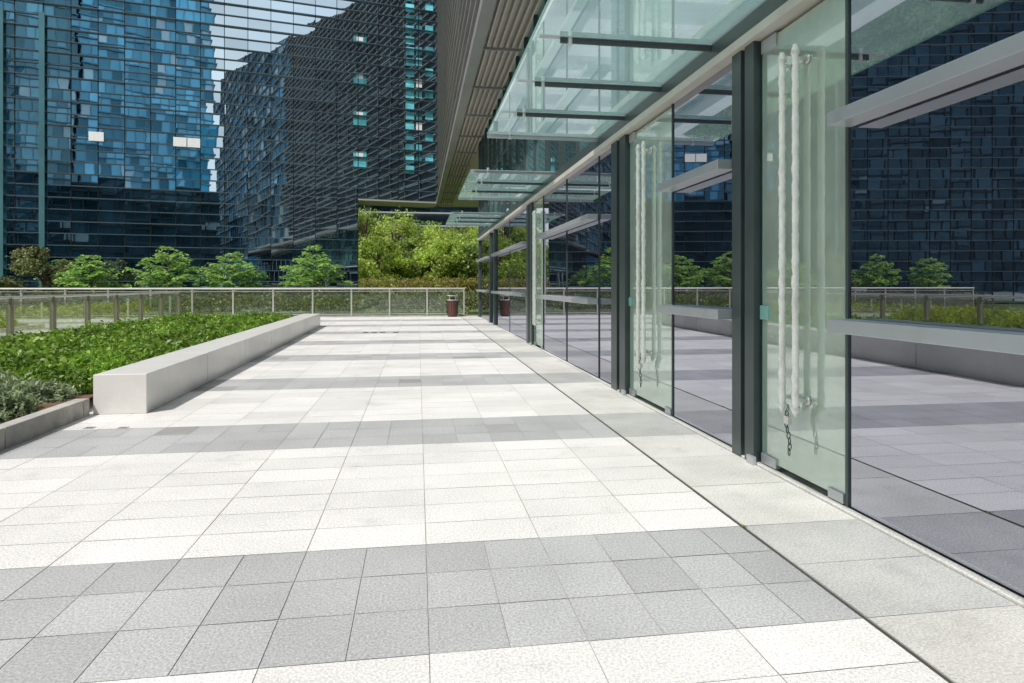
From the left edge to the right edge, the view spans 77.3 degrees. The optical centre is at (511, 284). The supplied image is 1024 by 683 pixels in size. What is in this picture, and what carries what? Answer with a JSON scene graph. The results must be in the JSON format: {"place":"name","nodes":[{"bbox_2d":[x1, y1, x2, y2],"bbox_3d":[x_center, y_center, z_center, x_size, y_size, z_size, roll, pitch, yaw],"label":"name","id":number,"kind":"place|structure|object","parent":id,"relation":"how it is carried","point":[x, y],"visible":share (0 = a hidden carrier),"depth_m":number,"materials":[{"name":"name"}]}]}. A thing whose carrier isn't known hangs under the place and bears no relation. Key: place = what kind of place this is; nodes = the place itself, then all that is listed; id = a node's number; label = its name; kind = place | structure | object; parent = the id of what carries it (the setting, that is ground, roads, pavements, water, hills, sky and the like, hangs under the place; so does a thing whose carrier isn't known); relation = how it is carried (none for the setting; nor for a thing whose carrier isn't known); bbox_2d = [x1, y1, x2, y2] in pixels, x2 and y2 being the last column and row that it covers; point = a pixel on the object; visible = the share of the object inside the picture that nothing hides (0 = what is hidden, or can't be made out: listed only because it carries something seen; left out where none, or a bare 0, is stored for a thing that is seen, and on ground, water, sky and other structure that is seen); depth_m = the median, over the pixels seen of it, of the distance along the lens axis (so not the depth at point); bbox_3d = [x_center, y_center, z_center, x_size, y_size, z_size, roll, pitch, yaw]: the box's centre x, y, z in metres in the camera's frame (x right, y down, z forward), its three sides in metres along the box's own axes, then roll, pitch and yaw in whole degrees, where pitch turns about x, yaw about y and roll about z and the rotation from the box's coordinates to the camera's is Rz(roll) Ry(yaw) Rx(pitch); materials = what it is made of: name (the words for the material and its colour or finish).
{"place":"outdoors","nodes":[
{"label":"outdoors","id":0,"kind":"place"},
{"bbox_2d":[135,290,477,316],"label":"lawn","id":1,"kind":"structure","parent":0,"point":[470,312],"depth_m":31.50,"materials":[{"name":"green plant"}]},
{"bbox_2d":[0,244,79,306],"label":"osmanthus tree","id":2,"kind":"object","parent":1,"relation":"on","point":[29,261],"visible":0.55,"depth_m":29.92,"materials":[{"name":"green plant"}]},
{"bbox_2d":[52,254,131,293],"bbox_3d":[-19.645,-0.041,30.112,2.773,2.744,2.955,0,0,-8],"label":"young tree","id":3,"kind":"object","parent":1,"relation":"on","point":[98,272],"visible":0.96,"depth_m":29.74,"materials":[{"name":"green plant"}]},
{"bbox_2d":[117,246,210,312],"bbox_3d":[-16.037,-0.249,29.875,3.717,3.160,3.462,0,0,-8],"label":"young tree","id":4,"kind":"object","parent":1,"relation":"on","point":[160,256],"visible":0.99,"depth_m":29.80,"materials":[{"name":"green plant"}]},
{"bbox_2d":[0,0,440,305],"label":"glass office building","id":5,"kind":"structure","parent":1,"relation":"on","point":[266,138],"depth_m":40.07,"materials":[{"name":"glass"}]},
{"bbox_2d":[204,251,261,311],"bbox_3d":[-13.291,-0.139,30.401,2.555,2.940,2.674,0,0,-8],"label":"young tree","id":6,"kind":"object","parent":1,"relation":"on","point":[214,275],"visible":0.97,"depth_m":30.22,"materials":[{"name":"green plant"}]},
{"bbox_2d":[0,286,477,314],"bbox_3d":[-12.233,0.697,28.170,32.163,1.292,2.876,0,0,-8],"label":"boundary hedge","id":7,"kind":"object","parent":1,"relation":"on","point":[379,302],"visible":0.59,"depth_m":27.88,"materials":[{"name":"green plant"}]},
{"bbox_2d":[278,245,353,311],"bbox_3d":[-9.398,-0.278,30.584,3.359,3.219,3.325,0,0,24],"label":"young tree","id":8,"kind":"object","parent":1,"relation":"on","point":[322,263],"visible":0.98,"depth_m":30.29,"materials":[{"name":"green plant"}]},
{"bbox_2d":[358,219,375,266],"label":"broadleaf tree","id":9,"kind":"object","parent":1,"relation":"on","point":[359,228],"visible":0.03,"depth_m":87.36,"materials":[{"name":"green plant"}]},
{"bbox_2d":[358,206,392,294],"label":"broadleaf tree","id":10,"kind":"object","parent":1,"relation":"on","point":[374,227],"visible":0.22,"depth_m":84.64,"materials":[{"name":"green plant"}]},
{"bbox_2d":[358,232,407,293],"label":"broadleaf tree","id":11,"kind":"object","parent":1,"relation":"on","point":[376,246],"visible":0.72,"depth_m":78.87,"materials":[{"name":"green plant"}]},
{"bbox_2d":[367,209,422,293],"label":"broadleaf tree","id":12,"kind":"object","parent":1,"relation":"on","point":[405,228],"visible":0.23,"depth_m":91.68,"materials":[{"name":"green plant"}]},
{"bbox_2d":[380,233,429,293],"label":"broadleaf tree","id":13,"kind":"object","parent":1,"relation":"on","point":[409,244],"visible":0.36,"depth_m":81.45,"materials":[{"name":"green plant"}]},
{"bbox_2d":[397,219,432,292],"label":"broadleaf tree","id":14,"kind":"object","parent":1,"relation":"on","point":[421,235],"visible":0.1,"depth_m":96.19,"materials":[{"name":"green plant"}]},
{"bbox_2d":[358,205,477,289],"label":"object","id":15,"kind":"structure","parent":1,"relation":"on","point":[437,214],"depth_m":159.75,"materials":[{"name":"green plant"}]},
{"bbox_2d":[358,276,477,293],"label":"shrub mass","id":16,"kind":"object","parent":1,"relation":"on","point":[459,282],"visible":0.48,"depth_m":75.22,"materials":[{"name":"green plant"}]},
{"bbox_2d":[399,245,451,291],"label":"broadleaf tree","id":17,"kind":"object","parent":1,"relation":"on","point":[418,260],"visible":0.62,"depth_m":78.85,"materials":[{"name":"green plant"}]},
{"bbox_2d":[412,235,477,293],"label":"broadleaf tree","id":18,"kind":"object","parent":1,"relation":"on","point":[449,255],"visible":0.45,"depth_m":79.49,"materials":[{"name":"green plant"}]},
{"bbox_2d":[414,221,475,293],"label":"broadleaf tree","id":19,"kind":"object","parent":1,"relation":"on","point":[434,232],"visible":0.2,"depth_m":88.86,"materials":[{"name":"green plant"}]},
{"bbox_2d":[431,224,477,293],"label":"broadleaf tree","id":20,"kind":"object","parent":1,"relation":"on","point":[461,235],"visible":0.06,"depth_m":92.70,"materials":[{"name":"green plant"}]},
{"bbox_2d":[445,242,477,294],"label":"broadleaf tree","id":21,"kind":"object","parent":1,"relation":"on","point":[466,260],"visible":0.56,"depth_m":78.27,"materials":[{"name":"green plant"}]},
{"bbox_2d":[458,226,477,278],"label":"broadleaf tree","id":22,"kind":"object","parent":1,"relation":"on","point":[473,233],"visible":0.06,"depth_m":87.56,"materials":[{"name":"green plant"}]},
{"bbox_2d":[0,315,1023,682],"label":"pavement","id":23,"kind":"structure","parent":0,"point":[406,499],"depth_m":3.17,"materials":[{"name":"grey stone"}]},
{"bbox_2d":[0,398,88,450],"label":"planter kerb","id":24,"kind":"structure","parent":23,"relation":"on","point":[23,429],"depth_m":5.57,"materials":[{"name":"concrete"}]},
{"bbox_2d":[7,340,206,421],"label":"planter soil","id":25,"kind":"structure","parent":24,"relation":"in","point":[82,396],"depth_m":6.49,"materials":[{"name":"brown soil"}]},
{"bbox_2d":[0,358,21,368],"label":"hedge","id":26,"kind":"object","parent":25,"relation":"on","point":[1,362],"visible":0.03,"depth_m":7.39,"materials":[{"name":"green plant"}]},
{"bbox_2d":[0,362,79,423],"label":"sage shrub","id":27,"kind":"object","parent":25,"relation":"on","point":[16,400],"visible":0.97,"depth_m":6.21,"materials":[{"name":"green plant"}]},
{"bbox_2d":[0,358,114,395],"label":"front hedge","id":28,"kind":"object","parent":25,"relation":"on","point":[71,375],"visible":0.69,"depth_m":7.01,"materials":[{"name":"green plant"}]},
{"bbox_2d":[0,310,293,375],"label":"hedge","id":29,"kind":"object","parent":25,"relation":"on","point":[116,345],"visible":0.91,"depth_m":10.45,"materials":[{"name":"green plant"}]},
{"bbox_2d":[0,301,158,334],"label":"yellow hedge","id":30,"kind":"object","parent":23,"relation":"on","point":[38,317],"visible":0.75,"depth_m":18.66,"materials":[{"name":"green plant"}]},
{"bbox_2d":[0,291,180,339],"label":"side railing","id":31,"kind":"object","parent":23,"relation":"on","point":[52,300],"visible":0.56,"depth_m":17.98,"materials":[{"name":"metal"}]},
{"bbox_2d":[83,426,127,428],"bbox_3d":[-3.678,1.298,5.800,0.393,0.008,0.091,0,0,0],"label":"floor drain cover","id":32,"kind":"object","parent":23,"relation":"in","point":[95,426],"visible":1,"depth_m":5.79,"materials":[{"name":"metal"}]},
{"bbox_2d":[93,314,319,414],"bbox_3d":[-5.080,1.100,13.174,0.500,0.400,13.699,0,0,-10],"label":"stone bench","id":33,"kind":"object","parent":23,"relation":"on","point":[147,385],"visible":0.99,"depth_m":7.70,"materials":[{"name":"white stone"}]},
{"bbox_2d":[0,288,465,317],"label":"railing","id":34,"kind":"object","parent":23,"relation":"on","point":[21,291],"visible":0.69,"depth_m":25.50,"materials":[{"name":"metal"}]},
{"bbox_2d":[447,294,457,316],"bbox_3d":[-2.414,0.840,26.000,0.450,0.920,0.450,0,0,-8],"label":"litter bin","id":35,"kind":"object","parent":23,"relation":"on","point":[452,306],"visible":1,"depth_m":25.84,"materials":[{"name":"brown metal"}]},
{"bbox_2d":[478,0,1023,607],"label":"frames","id":36,"kind":"structure","parent":23,"relation":"on","point":[744,44],"depth_m":4.85,"materials":[{"name":"grey metal"}]},
{"bbox_2d":[534,0,844,493],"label":"door leaves","id":37,"kind":"object","parent":36,"relation":"attached to","point":[817,34],"visible":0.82,"depth_m":4.13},
{"bbox_2d":[532,210,542,325],"bbox_3d":[0.554,-0.344,13.222,0.248,2.377,0.241,0,0,-8],"label":"door pull handle","id":38,"kind":"object","parent":37,"relation":"attached to","point":[534,215],"visible":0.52,"depth_m":13.15,"materials":[{"name":"silver metal"}]},
{"bbox_2d":[635,141,659,387],"bbox_3d":[1.481,-0.213,6.909,0.248,2.640,0.231,0,0,-8],"label":"door pull handle","id":39,"kind":"object","parent":37,"relation":"attached to","point":[643,352],"visible":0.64,"depth_m":6.87,"materials":[{"name":"silver metal"}]},
{"bbox_2d":[777,43,810,455],"bbox_3d":[1.885,-0.213,4.159,0.248,2.640,0.211,0,0,-8],"label":"door pull handle","id":40,"kind":"object","parent":37,"relation":"attached to","point":[795,396],"visible":0.61,"depth_m":4.12,"materials":[{"name":"silver metal"}]},
{"bbox_2d":[476,31,1023,354],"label":"push bars","id":41,"kind":"object","parent":36,"relation":"attached to","point":[1006,54],"visible":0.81,"depth_m":3.09,"materials":[{"name":"metal"}]},
{"bbox_2d":[480,0,1023,594],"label":"tinted panels","id":42,"kind":"object","parent":36,"relation":"attached to","point":[936,238],"visible":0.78,"depth_m":3.28,"materials":[{"name":"clear glass"}]},
{"label":"ground","id":43,"kind":"structure","parent":0,"visible":0},
{"bbox_2d":[436,0,762,231],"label":"louvred office wing","id":44,"kind":"structure","parent":43,"relation":"on","point":[481,46],"depth_m":14.16,"materials":[{"name":"grey metal"}]},
{"bbox_2d":[446,211,505,225],"bbox_3d":[-1.144,-1.970,19.289,1.554,0.100,3.560,0,0,-8],"label":"glass canopy","id":45,"kind":"object","parent":44,"relation":"attached to","point":[462,218],"visible":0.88,"depth_m":18.79,"materials":[{"name":"glass"}]},
{"bbox_2d":[458,168,555,200],"bbox_3d":[-0.199,-1.970,12.858,1.554,0.100,3.560,0,0,-8],"label":"glass canopy","id":46,"kind":"object","parent":44,"relation":"attached to","point":[503,185],"visible":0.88,"depth_m":12.41,"materials":[{"name":"glass"}]},
{"bbox_2d":[487,0,711,141],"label":"glass canopy","id":47,"kind":"object","parent":44,"relation":"attached to","point":[572,102],"visible":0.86,"depth_m":6.56,"materials":[{"name":"glass"}]},
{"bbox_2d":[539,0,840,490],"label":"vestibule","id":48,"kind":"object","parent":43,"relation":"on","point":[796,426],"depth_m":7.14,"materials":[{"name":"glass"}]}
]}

